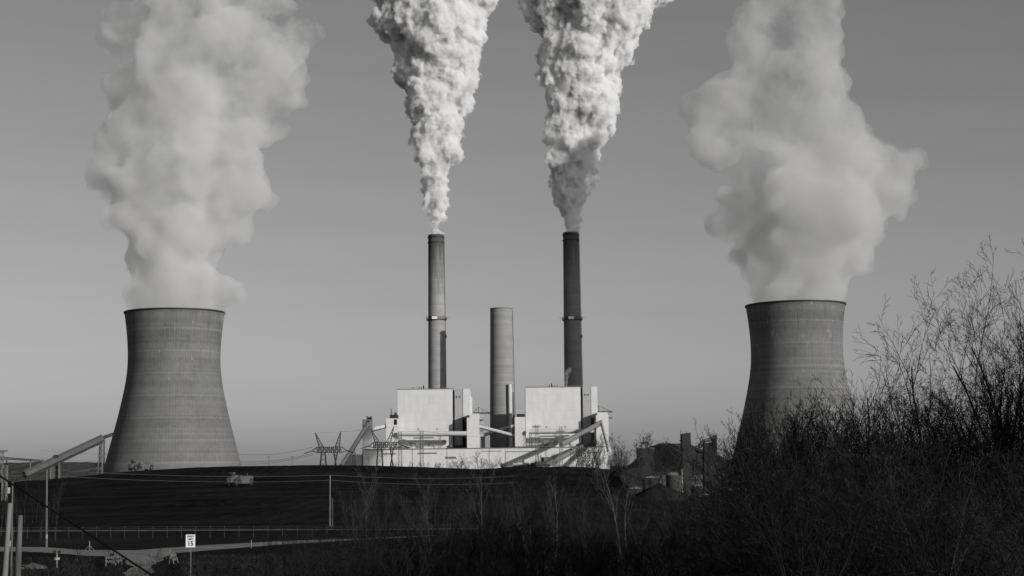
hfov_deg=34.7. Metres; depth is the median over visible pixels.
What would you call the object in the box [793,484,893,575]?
bare shrub
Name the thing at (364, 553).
bare shrub
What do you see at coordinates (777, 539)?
bare shrub
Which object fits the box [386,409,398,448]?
transfer tower
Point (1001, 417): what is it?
bare tree
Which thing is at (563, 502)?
bare sapling
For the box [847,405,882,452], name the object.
bare tree
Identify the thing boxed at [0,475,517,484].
overhead wire
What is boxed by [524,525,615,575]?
bare shrub
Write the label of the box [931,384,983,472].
bare tree
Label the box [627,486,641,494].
yard shed
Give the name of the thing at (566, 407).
boiler house
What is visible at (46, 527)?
utility pole
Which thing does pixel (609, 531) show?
bare sapling
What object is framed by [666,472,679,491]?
storage tank
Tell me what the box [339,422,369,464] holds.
conveyor gallery
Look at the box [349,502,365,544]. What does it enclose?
bare sapling
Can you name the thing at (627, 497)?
bare tree
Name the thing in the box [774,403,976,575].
bare shrub
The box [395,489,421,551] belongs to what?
bare sapling
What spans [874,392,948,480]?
bare tree
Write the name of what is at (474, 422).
transfer tower
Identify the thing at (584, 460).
bare tree
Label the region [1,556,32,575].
bare shrub
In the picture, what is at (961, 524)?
bare shrub
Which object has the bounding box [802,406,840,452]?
bare sapling
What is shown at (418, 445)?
steel catwalk
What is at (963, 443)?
bare shrub
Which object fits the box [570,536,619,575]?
bare shrub
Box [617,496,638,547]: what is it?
bare sapling
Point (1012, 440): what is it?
bare tree
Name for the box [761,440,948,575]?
bare shrub
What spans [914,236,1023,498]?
bare tree
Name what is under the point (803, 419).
bare tree
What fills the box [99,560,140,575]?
bare shrub
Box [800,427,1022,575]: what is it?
bare shrub
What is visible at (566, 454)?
conveyor gallery
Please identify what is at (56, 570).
bare shrub
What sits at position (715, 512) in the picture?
bare shrub
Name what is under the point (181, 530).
chain fence
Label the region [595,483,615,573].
bare sapling
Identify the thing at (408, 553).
bare shrub
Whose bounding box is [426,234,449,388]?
smokestack
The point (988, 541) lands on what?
bare shrub
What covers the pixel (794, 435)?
bare tree
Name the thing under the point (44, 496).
bare tree
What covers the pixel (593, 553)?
bare shrub
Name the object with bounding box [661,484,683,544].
bare sapling
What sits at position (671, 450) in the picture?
hills
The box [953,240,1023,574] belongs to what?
bare tree
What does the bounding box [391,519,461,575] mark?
bare shrub
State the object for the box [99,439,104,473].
lattice mast
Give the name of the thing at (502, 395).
smokestack
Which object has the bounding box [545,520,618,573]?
bare shrub
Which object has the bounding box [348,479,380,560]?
bare sapling
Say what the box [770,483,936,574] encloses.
bare shrub
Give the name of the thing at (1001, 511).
bare shrub
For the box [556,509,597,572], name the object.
bare sapling
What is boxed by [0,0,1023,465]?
sky
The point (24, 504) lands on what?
bare tree
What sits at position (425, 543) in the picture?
bare shrub
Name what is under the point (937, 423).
bare tree
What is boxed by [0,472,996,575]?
ground
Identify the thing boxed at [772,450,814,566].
bare tree
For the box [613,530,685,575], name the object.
bare shrub
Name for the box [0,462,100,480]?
hills
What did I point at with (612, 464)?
bare tree
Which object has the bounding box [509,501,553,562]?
bare sapling
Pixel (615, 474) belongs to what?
coal heap
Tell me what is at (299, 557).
bare shrub
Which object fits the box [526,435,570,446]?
steel catwalk
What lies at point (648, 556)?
bare shrub
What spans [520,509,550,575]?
bare sapling
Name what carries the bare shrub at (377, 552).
on the ground at (145, 540)
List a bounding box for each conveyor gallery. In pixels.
[22,435,103,478]
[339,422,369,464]
[373,424,385,431]
[399,431,466,448]
[479,425,514,436]
[480,424,514,437]
[529,429,593,446]
[545,444,582,466]
[560,420,600,446]
[600,420,611,468]
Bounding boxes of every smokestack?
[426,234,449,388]
[490,307,515,447]
[562,231,585,388]
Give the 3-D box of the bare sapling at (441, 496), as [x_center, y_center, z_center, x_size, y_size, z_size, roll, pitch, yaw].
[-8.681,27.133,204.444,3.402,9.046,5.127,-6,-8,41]
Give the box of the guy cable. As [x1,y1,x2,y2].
[0,475,153,575]
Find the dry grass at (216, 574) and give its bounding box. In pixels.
[0,548,735,575]
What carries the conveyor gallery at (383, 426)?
attached to the transfer tower at (392, 421)
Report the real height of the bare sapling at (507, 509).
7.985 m
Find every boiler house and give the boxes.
[397,385,472,448]
[525,383,596,446]
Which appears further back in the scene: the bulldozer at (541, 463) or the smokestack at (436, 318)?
the smokestack at (436, 318)
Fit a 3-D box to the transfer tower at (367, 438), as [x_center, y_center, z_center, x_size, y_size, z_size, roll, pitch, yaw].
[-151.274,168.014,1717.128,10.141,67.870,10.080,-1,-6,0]
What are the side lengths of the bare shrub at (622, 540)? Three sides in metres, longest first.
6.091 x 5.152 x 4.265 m
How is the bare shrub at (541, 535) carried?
on the ground at (145, 540)
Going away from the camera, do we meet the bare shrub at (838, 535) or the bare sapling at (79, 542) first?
the bare shrub at (838, 535)
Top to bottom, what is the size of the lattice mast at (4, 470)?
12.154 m
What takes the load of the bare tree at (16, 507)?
on the ground at (145, 540)
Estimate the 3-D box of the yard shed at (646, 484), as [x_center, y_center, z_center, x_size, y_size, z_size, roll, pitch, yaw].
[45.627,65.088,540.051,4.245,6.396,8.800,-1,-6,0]
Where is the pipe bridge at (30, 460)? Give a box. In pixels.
[1,457,42,480]
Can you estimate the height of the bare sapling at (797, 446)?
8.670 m
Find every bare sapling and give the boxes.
[63,531,86,575]
[102,527,126,575]
[148,540,166,575]
[261,526,277,575]
[263,508,298,575]
[326,506,368,566]
[335,486,349,542]
[339,490,365,566]
[344,494,354,534]
[344,499,412,575]
[347,480,388,575]
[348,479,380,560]
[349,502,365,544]
[353,493,397,552]
[358,476,376,543]
[365,492,386,573]
[367,479,405,560]
[367,490,376,549]
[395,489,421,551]
[397,477,440,556]
[397,504,431,573]
[405,475,435,572]
[408,503,441,548]
[420,485,441,533]
[421,477,442,569]
[426,472,458,540]
[433,510,445,553]
[444,489,498,554]
[446,469,489,566]
[449,487,483,570]
[451,485,471,563]
[463,500,502,566]
[465,500,476,546]
[474,497,489,573]
[483,476,545,572]
[489,488,550,573]
[490,498,520,554]
[491,469,535,569]
[496,480,519,574]
[503,473,541,516]
[506,492,538,566]
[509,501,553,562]
[510,516,536,574]
[512,486,530,570]
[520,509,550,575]
[538,480,552,539]
[540,477,558,551]
[544,500,563,567]
[547,472,584,560]
[551,477,571,536]
[554,502,579,550]
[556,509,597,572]
[557,512,600,566]
[572,492,588,545]
[576,502,590,572]
[577,472,591,535]
[580,477,614,531]
[580,502,620,555]
[581,481,619,531]
[581,506,598,574]
[592,510,644,575]
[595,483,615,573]
[610,479,631,525]
[611,494,669,571]
[612,499,623,548]
[617,484,641,529]
[617,495,629,530]
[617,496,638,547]
[634,505,653,573]
[635,499,655,546]
[637,503,653,559]
[646,505,683,567]
[650,502,666,573]
[654,486,698,569]
[655,499,687,575]
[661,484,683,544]
[677,484,700,555]
[688,488,706,555]
[691,419,735,521]
[691,497,708,567]
[694,427,749,555]
[720,420,763,477]
[720,438,765,572]
[721,398,809,492]
[723,415,778,481]
[744,389,830,493]
[758,405,809,458]
[762,424,812,482]
[772,395,820,473]
[781,401,826,474]
[782,425,830,566]
[783,412,815,455]
[795,406,844,470]
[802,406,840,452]
[803,426,844,561]
[807,400,867,569]
[809,400,863,564]
[824,399,873,481]
[825,404,873,462]
[849,398,896,461]
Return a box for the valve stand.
[53,549,60,567]
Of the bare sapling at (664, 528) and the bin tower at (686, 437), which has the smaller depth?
the bare sapling at (664, 528)
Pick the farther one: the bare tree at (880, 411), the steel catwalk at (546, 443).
the steel catwalk at (546, 443)
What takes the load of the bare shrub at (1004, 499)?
on the ground at (145, 540)
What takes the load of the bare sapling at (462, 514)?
on the ground at (145, 540)
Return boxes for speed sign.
[186,534,194,575]
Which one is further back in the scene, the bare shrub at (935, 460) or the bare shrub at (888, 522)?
the bare shrub at (935, 460)
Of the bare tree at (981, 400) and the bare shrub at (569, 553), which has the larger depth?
the bare tree at (981, 400)
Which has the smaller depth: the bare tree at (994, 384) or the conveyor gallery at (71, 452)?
the bare tree at (994, 384)
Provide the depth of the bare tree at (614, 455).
468.25 m
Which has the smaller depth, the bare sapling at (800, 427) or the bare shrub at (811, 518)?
the bare shrub at (811, 518)
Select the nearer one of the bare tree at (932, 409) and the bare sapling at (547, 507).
the bare tree at (932, 409)
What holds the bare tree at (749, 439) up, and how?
on the ground at (145, 540)
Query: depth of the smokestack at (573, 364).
1991.12 m
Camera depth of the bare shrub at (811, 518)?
26.82 m
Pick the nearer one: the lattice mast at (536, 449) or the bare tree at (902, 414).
the bare tree at (902, 414)
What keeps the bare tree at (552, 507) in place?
on the ground at (145, 540)
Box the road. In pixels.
[0,535,436,555]
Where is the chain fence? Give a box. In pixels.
[0,525,462,537]
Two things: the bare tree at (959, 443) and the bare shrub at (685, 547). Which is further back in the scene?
the bare shrub at (685, 547)
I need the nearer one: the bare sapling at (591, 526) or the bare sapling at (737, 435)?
the bare sapling at (737, 435)
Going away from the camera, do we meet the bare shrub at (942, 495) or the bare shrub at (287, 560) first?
the bare shrub at (942, 495)
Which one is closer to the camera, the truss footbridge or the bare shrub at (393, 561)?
the bare shrub at (393, 561)
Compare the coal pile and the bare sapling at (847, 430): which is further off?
the coal pile
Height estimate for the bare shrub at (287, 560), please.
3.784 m
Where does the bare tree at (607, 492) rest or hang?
on the ground at (145, 540)
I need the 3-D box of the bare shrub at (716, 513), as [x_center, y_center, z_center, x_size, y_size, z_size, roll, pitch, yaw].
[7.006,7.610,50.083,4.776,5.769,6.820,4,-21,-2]
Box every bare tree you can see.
[0,485,9,534]
[13,494,19,518]
[21,485,31,522]
[24,479,34,533]
[28,484,39,540]
[32,483,45,528]
[39,483,50,506]
[51,490,61,532]
[52,481,65,541]
[55,481,64,524]
[352,456,378,556]
[413,473,432,565]
[467,463,495,554]
[471,451,484,468]
[506,480,527,567]
[544,471,563,556]
[569,439,585,466]
[569,447,595,492]
[580,432,604,468]
[580,438,606,466]
[581,449,598,479]
[587,433,612,482]
[591,440,621,552]
[594,457,610,486]
[604,443,628,493]
[604,451,624,476]
[606,435,625,467]
[618,449,632,469]
[619,461,643,547]
[629,459,647,496]
[633,431,652,478]
[636,433,663,476]
[641,437,669,484]
[650,437,677,484]
[666,440,692,478]
[713,433,774,541]
[718,406,781,499]
[727,421,775,493]
[728,439,776,492]
[731,431,776,567]
[737,399,811,574]
[761,412,823,469]
[765,392,835,468]
[766,398,839,472]
[767,390,834,506]
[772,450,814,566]
[775,402,822,473]
[777,393,855,555]
[784,308,933,574]
[797,379,855,434]
[797,395,876,489]
[800,421,897,532]
[805,367,981,568]
[809,385,858,470]
[813,397,866,465]
[815,398,895,560]
[823,400,889,574]
[825,393,901,570]
[835,387,911,492]
[840,267,1006,569]
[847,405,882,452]
[851,400,902,469]
[857,379,945,482]
[863,421,967,509]
[865,374,975,469]
[866,413,948,574]
[871,388,923,459]
[874,377,1019,479]
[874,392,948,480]
[876,390,934,466]
[880,401,946,571]
[882,395,984,474]
[883,386,982,484]
[884,369,998,532]
[885,370,1016,491]
[900,384,981,479]
[902,386,1023,571]
[903,379,953,444]
[906,272,1023,464]
[908,397,966,564]
[912,265,1023,520]
[913,398,1013,538]
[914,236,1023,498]
[921,405,963,475]
[929,376,983,446]
[930,379,1023,467]
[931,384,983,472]
[931,416,979,559]
[932,287,1023,572]
[932,367,1017,451]
[942,410,1021,556]
[947,386,1002,460]
[952,360,998,487]
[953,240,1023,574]
[958,386,1023,575]
[961,386,1023,484]
[963,353,1009,483]
[965,357,1023,546]
[966,359,1023,455]
[970,389,1023,547]
[971,356,1023,494]
[984,394,1023,492]
[989,298,1023,385]
[994,356,1023,454]
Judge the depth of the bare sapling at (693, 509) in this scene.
159.64 m
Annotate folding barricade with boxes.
[105,555,115,565]
[166,548,174,558]
[169,553,178,563]
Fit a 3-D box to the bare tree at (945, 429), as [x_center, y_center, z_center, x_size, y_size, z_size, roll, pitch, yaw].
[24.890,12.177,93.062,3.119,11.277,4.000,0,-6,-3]
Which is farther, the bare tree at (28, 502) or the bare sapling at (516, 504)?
the bare tree at (28, 502)
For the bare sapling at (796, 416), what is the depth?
97.17 m
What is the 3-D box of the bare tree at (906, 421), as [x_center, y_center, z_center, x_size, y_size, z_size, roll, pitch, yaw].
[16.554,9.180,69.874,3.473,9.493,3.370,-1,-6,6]
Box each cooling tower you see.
[103,307,240,473]
[728,300,868,478]
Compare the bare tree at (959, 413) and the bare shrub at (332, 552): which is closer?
the bare shrub at (332, 552)
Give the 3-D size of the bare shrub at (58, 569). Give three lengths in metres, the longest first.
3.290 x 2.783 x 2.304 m
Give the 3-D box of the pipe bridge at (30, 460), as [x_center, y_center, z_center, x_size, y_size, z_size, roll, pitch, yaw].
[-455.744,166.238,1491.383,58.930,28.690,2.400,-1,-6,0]
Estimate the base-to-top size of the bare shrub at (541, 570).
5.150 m
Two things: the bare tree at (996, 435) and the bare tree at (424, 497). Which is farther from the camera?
the bare tree at (424, 497)
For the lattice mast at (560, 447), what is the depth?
1123.48 m
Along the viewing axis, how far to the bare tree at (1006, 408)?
54.40 m
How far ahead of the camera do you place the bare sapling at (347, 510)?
215.03 m
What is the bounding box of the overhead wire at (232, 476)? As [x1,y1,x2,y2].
[14,470,506,478]
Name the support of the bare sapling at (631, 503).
on the ground at (145, 540)
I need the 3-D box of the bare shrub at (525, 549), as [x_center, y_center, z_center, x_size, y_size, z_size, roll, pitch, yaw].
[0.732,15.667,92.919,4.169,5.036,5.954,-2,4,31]
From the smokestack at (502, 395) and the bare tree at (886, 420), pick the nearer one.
the bare tree at (886, 420)
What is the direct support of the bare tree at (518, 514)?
on the ground at (145, 540)
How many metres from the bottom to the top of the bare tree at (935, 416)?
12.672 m
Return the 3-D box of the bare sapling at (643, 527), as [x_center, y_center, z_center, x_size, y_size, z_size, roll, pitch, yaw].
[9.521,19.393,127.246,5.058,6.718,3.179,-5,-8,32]
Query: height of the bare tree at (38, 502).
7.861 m
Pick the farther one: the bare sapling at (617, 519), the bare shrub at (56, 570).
the bare sapling at (617, 519)
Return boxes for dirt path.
[121,552,171,575]
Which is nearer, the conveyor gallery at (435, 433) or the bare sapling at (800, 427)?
the bare sapling at (800, 427)
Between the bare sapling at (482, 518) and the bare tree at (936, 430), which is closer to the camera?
the bare tree at (936, 430)
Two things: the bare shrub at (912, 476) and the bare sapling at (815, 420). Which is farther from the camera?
the bare sapling at (815, 420)
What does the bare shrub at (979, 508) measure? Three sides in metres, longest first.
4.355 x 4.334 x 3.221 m
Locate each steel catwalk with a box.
[399,437,434,448]
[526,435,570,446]
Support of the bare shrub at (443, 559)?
on the ground at (145, 540)
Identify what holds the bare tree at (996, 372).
on the ground at (145, 540)
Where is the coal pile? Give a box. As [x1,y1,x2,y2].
[0,465,661,531]
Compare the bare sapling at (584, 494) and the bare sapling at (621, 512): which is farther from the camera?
the bare sapling at (621, 512)
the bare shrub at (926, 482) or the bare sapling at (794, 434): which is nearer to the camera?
the bare shrub at (926, 482)
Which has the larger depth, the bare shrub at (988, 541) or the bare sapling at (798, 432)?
the bare sapling at (798, 432)
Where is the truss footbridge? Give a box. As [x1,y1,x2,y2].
[691,440,703,473]
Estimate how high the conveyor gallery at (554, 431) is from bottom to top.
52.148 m
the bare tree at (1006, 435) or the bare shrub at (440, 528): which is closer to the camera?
the bare tree at (1006, 435)
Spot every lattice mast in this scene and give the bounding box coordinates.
[0,450,9,481]
[1,465,7,500]
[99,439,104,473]
[398,431,401,465]
[420,430,423,466]
[532,426,540,460]
[559,426,564,465]
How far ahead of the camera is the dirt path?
165.91 m
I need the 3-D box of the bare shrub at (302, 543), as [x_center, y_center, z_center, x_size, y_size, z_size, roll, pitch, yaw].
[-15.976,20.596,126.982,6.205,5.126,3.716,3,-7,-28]
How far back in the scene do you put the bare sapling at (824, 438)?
63.53 m
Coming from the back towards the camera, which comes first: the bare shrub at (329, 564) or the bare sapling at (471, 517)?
the bare sapling at (471, 517)
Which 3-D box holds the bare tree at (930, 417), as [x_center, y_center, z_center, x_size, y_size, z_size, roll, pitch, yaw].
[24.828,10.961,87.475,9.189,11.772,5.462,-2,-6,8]
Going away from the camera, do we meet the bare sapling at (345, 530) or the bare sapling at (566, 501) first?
the bare sapling at (345, 530)
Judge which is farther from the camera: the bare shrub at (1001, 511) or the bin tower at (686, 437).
the bin tower at (686, 437)
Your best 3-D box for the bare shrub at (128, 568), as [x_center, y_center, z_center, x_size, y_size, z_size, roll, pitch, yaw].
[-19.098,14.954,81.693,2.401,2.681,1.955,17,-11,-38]
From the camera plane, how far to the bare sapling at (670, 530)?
125.55 m
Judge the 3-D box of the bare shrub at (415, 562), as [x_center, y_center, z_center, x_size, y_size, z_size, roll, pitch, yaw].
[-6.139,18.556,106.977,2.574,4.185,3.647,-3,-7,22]
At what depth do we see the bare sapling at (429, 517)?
149.78 m
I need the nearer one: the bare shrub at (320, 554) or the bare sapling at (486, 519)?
the bare shrub at (320, 554)
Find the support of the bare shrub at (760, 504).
on the ground at (145, 540)
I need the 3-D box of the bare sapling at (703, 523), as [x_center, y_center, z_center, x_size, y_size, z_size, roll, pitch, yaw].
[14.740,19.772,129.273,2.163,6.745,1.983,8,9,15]
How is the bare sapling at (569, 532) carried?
on the ground at (145, 540)
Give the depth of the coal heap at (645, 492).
451.70 m
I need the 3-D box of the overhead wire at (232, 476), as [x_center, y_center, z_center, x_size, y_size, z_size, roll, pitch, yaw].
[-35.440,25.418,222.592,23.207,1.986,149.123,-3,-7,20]
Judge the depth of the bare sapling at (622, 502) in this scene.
195.13 m
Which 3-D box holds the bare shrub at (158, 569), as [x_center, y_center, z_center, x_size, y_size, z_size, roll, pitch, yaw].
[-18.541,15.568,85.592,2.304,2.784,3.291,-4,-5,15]
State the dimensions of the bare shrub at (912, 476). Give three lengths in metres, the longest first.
7.819 x 6.614 x 5.475 m
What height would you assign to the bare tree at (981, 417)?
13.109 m
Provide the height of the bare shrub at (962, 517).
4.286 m
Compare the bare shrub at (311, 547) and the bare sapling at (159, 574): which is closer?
the bare sapling at (159, 574)
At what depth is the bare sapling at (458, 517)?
131.22 m
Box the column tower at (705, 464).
[703,435,719,493]
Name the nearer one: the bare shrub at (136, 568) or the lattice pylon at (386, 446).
the bare shrub at (136, 568)
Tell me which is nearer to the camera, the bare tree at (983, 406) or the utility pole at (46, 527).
the bare tree at (983, 406)
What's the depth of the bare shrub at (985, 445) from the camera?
61.94 m
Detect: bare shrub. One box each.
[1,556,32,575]
[9,553,36,575]
[21,556,85,575]
[29,554,67,575]
[32,555,74,575]
[67,555,112,575]
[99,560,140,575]
[111,559,155,575]
[119,564,156,575]
[146,561,172,575]
[156,561,193,575]
[266,524,334,571]
[268,527,343,575]
[268,542,315,575]
[279,519,385,575]
[280,509,379,575]
[280,542,319,575]
[286,516,402,575]
[302,524,386,575]
[327,511,400,575]
[338,508,418,575]
[338,522,409,575]
[340,520,385,574]
[351,513,429,575]
[361,547,432,575]
[368,519,463,575]
[378,525,449,575]
[389,513,493,575]
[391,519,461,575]
[392,545,441,573]
[397,546,452,575]
[400,532,457,575]
[405,528,495,575]
[406,531,449,564]
[411,511,498,575]
[433,515,524,575]
[437,524,517,575]
[448,511,529,575]
[465,521,545,574]
[478,513,571,575]
[485,517,557,575]
[493,517,580,575]
[495,510,566,575]
[499,534,549,575]
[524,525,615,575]
[526,524,592,575]
[540,521,623,575]
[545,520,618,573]
[566,529,621,575]
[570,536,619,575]
[579,514,652,574]
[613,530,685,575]
[621,517,696,575]
[639,407,859,575]
[642,482,768,575]
[652,429,822,575]
[655,410,877,575]
[660,521,725,571]
[665,521,716,575]
[668,442,819,575]
[670,443,806,575]
[670,445,786,574]
[674,473,824,575]
[676,486,816,575]
[681,502,775,575]
[684,436,873,575]
[700,417,865,575]
[702,421,976,575]
[707,446,936,575]
[708,427,850,574]
[709,471,916,575]
[712,418,863,559]
[713,413,897,575]
[713,461,869,575]
[714,476,825,574]
[715,486,852,575]
[727,467,942,575]
[745,417,889,539]
[748,443,826,566]
[756,461,882,575]
[756,476,877,574]
[759,424,903,575]
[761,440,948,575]
[766,444,910,575]
[766,480,918,575]
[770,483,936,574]
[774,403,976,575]
[785,459,980,575]
[786,418,987,572]
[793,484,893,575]
[796,439,953,523]
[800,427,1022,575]
[801,478,936,575]
[802,423,974,565]
[826,425,986,575]
[841,423,1022,573]
[841,433,985,572]
[842,423,999,575]
[862,467,1023,574]
[865,430,985,567]
[867,440,1023,575]
[868,451,967,560]
[878,469,1022,575]
[882,434,1022,575]
[885,457,1023,575]
[899,425,1023,574]
[902,465,978,573]
[903,469,978,561]
[911,474,1023,575]
[914,431,1023,575]
[915,486,1012,575]
[938,483,1023,575]
[939,465,1023,575]
[940,450,1023,574]
[941,427,1023,575]
[942,490,1019,575]
[950,429,1021,563]
[953,483,1022,575]
[960,417,1016,496]
[990,420,1022,503]
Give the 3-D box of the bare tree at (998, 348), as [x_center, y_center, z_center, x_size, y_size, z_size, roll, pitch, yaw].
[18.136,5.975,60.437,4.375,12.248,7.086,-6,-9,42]
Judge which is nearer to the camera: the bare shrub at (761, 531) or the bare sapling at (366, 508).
the bare shrub at (761, 531)
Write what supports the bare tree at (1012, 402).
on the ground at (145, 540)
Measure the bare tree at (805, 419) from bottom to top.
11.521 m
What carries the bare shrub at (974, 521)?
on the ground at (145, 540)
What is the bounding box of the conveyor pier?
[50,463,60,478]
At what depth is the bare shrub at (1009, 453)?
56.13 m
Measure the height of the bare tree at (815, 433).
8.799 m
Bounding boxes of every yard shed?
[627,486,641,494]
[643,476,656,489]
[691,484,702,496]
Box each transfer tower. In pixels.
[362,416,372,453]
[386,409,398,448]
[467,414,483,447]
[515,414,525,446]
[595,412,611,468]
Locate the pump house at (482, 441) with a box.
[481,436,485,447]
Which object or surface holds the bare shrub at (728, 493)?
on the ground at (145, 540)
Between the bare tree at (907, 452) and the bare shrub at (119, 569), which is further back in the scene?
the bare shrub at (119, 569)
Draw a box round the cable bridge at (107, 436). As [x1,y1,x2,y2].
[103,432,115,438]
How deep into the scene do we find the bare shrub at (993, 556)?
32.19 m
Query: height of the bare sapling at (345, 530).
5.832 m
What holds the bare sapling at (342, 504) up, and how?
on the ground at (145, 540)
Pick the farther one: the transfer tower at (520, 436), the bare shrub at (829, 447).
the transfer tower at (520, 436)
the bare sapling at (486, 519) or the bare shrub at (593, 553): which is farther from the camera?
the bare sapling at (486, 519)
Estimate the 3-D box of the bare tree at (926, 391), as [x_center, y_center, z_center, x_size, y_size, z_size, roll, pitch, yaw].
[17.677,7.811,62.676,6.417,9.496,3.767,1,-7,-14]
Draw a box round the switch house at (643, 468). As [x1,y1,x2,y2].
[636,442,654,477]
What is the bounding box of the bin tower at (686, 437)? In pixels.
[679,431,691,493]
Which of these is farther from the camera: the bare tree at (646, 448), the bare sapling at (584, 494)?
the bare tree at (646, 448)
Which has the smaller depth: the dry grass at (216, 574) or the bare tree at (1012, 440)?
the bare tree at (1012, 440)
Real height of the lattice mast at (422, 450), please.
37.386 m
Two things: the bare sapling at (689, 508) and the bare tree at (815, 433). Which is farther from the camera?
the bare sapling at (689, 508)
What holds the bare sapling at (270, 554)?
on the ground at (145, 540)
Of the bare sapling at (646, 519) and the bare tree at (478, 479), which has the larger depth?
the bare sapling at (646, 519)
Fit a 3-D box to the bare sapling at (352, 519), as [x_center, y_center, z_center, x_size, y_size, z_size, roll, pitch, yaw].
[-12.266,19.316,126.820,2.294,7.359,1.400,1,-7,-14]
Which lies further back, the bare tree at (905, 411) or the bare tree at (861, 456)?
the bare tree at (905, 411)
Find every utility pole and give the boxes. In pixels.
[2,503,11,575]
[6,482,13,575]
[14,515,22,575]
[45,470,47,546]
[329,475,330,526]
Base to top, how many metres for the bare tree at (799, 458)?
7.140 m
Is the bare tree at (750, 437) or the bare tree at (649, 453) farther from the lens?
the bare tree at (649, 453)
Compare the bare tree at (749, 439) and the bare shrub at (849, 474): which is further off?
the bare tree at (749, 439)
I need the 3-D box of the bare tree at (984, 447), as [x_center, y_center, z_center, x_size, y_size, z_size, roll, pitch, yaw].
[16.869,8.046,57.946,4.355,7.393,3.463,0,-6,-6]
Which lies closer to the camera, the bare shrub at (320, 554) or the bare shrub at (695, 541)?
the bare shrub at (695, 541)
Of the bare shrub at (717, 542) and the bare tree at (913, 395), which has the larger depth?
the bare shrub at (717, 542)
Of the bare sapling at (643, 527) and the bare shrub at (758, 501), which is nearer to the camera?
the bare shrub at (758, 501)
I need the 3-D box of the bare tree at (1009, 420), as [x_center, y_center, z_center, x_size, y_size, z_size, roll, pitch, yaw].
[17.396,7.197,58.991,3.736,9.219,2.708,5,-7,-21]
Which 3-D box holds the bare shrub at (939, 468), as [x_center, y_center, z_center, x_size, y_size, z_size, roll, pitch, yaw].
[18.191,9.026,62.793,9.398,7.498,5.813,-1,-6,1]
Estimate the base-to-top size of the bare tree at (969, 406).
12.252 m
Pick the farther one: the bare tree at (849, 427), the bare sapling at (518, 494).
the bare sapling at (518, 494)
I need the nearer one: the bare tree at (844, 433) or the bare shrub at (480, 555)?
the bare tree at (844, 433)
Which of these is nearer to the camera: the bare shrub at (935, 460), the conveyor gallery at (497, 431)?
the bare shrub at (935, 460)
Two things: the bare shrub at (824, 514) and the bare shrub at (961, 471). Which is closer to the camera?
the bare shrub at (824, 514)
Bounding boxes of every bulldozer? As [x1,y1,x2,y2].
[511,460,522,465]
[521,460,530,465]
[531,457,549,466]
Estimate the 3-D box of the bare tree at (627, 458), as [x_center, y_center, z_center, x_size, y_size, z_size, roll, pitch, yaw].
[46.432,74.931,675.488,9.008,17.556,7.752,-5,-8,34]
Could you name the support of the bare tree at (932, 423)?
on the ground at (145, 540)
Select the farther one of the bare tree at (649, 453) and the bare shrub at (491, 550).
the bare tree at (649, 453)
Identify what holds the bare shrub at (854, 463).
on the ground at (145, 540)
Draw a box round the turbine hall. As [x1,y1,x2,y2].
[345,446,606,468]
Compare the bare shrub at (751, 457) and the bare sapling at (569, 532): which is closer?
the bare shrub at (751, 457)
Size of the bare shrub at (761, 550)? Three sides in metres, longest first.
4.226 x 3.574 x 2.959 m
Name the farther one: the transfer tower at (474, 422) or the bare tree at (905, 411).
the transfer tower at (474, 422)
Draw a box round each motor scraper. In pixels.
[128,460,153,470]
[227,472,252,485]
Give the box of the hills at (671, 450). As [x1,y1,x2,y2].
[609,443,981,474]
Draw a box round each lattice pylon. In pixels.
[304,431,353,464]
[361,427,409,465]
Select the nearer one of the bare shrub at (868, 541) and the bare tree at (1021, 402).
the bare shrub at (868, 541)
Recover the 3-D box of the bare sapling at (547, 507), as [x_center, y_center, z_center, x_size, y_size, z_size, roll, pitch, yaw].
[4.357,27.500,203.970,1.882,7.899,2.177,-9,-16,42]
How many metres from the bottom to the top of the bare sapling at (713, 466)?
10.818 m
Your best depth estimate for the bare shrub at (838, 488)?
41.25 m
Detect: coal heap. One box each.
[600,467,642,489]
[634,484,692,500]
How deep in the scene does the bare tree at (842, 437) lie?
53.98 m
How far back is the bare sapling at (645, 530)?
125.86 m
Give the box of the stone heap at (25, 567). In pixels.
[21,563,46,568]
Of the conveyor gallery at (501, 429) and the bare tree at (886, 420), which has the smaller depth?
the bare tree at (886, 420)
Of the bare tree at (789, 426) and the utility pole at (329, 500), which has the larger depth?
the utility pole at (329, 500)
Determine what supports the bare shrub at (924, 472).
on the ground at (145, 540)
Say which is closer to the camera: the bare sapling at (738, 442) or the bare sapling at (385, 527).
the bare sapling at (738, 442)
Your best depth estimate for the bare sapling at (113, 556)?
83.87 m
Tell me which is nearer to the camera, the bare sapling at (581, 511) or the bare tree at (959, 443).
the bare tree at (959, 443)
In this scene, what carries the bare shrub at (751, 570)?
on the ground at (145, 540)
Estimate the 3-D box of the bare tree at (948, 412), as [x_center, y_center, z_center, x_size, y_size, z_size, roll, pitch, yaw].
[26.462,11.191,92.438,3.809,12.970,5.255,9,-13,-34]
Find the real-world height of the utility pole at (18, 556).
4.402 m
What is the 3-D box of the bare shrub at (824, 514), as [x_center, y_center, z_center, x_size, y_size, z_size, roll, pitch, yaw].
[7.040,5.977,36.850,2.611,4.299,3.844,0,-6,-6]
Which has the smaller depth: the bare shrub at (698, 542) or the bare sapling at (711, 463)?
the bare shrub at (698, 542)
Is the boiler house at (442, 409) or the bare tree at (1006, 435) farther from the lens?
the boiler house at (442, 409)
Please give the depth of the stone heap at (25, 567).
152.25 m
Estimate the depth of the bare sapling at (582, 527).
131.48 m
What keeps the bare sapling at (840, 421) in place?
on the ground at (145, 540)
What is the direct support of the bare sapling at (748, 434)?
on the ground at (145, 540)
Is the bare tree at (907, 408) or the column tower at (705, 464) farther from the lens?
the column tower at (705, 464)
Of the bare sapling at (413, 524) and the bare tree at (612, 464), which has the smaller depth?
the bare sapling at (413, 524)
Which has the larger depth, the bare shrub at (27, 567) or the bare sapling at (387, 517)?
the bare sapling at (387, 517)

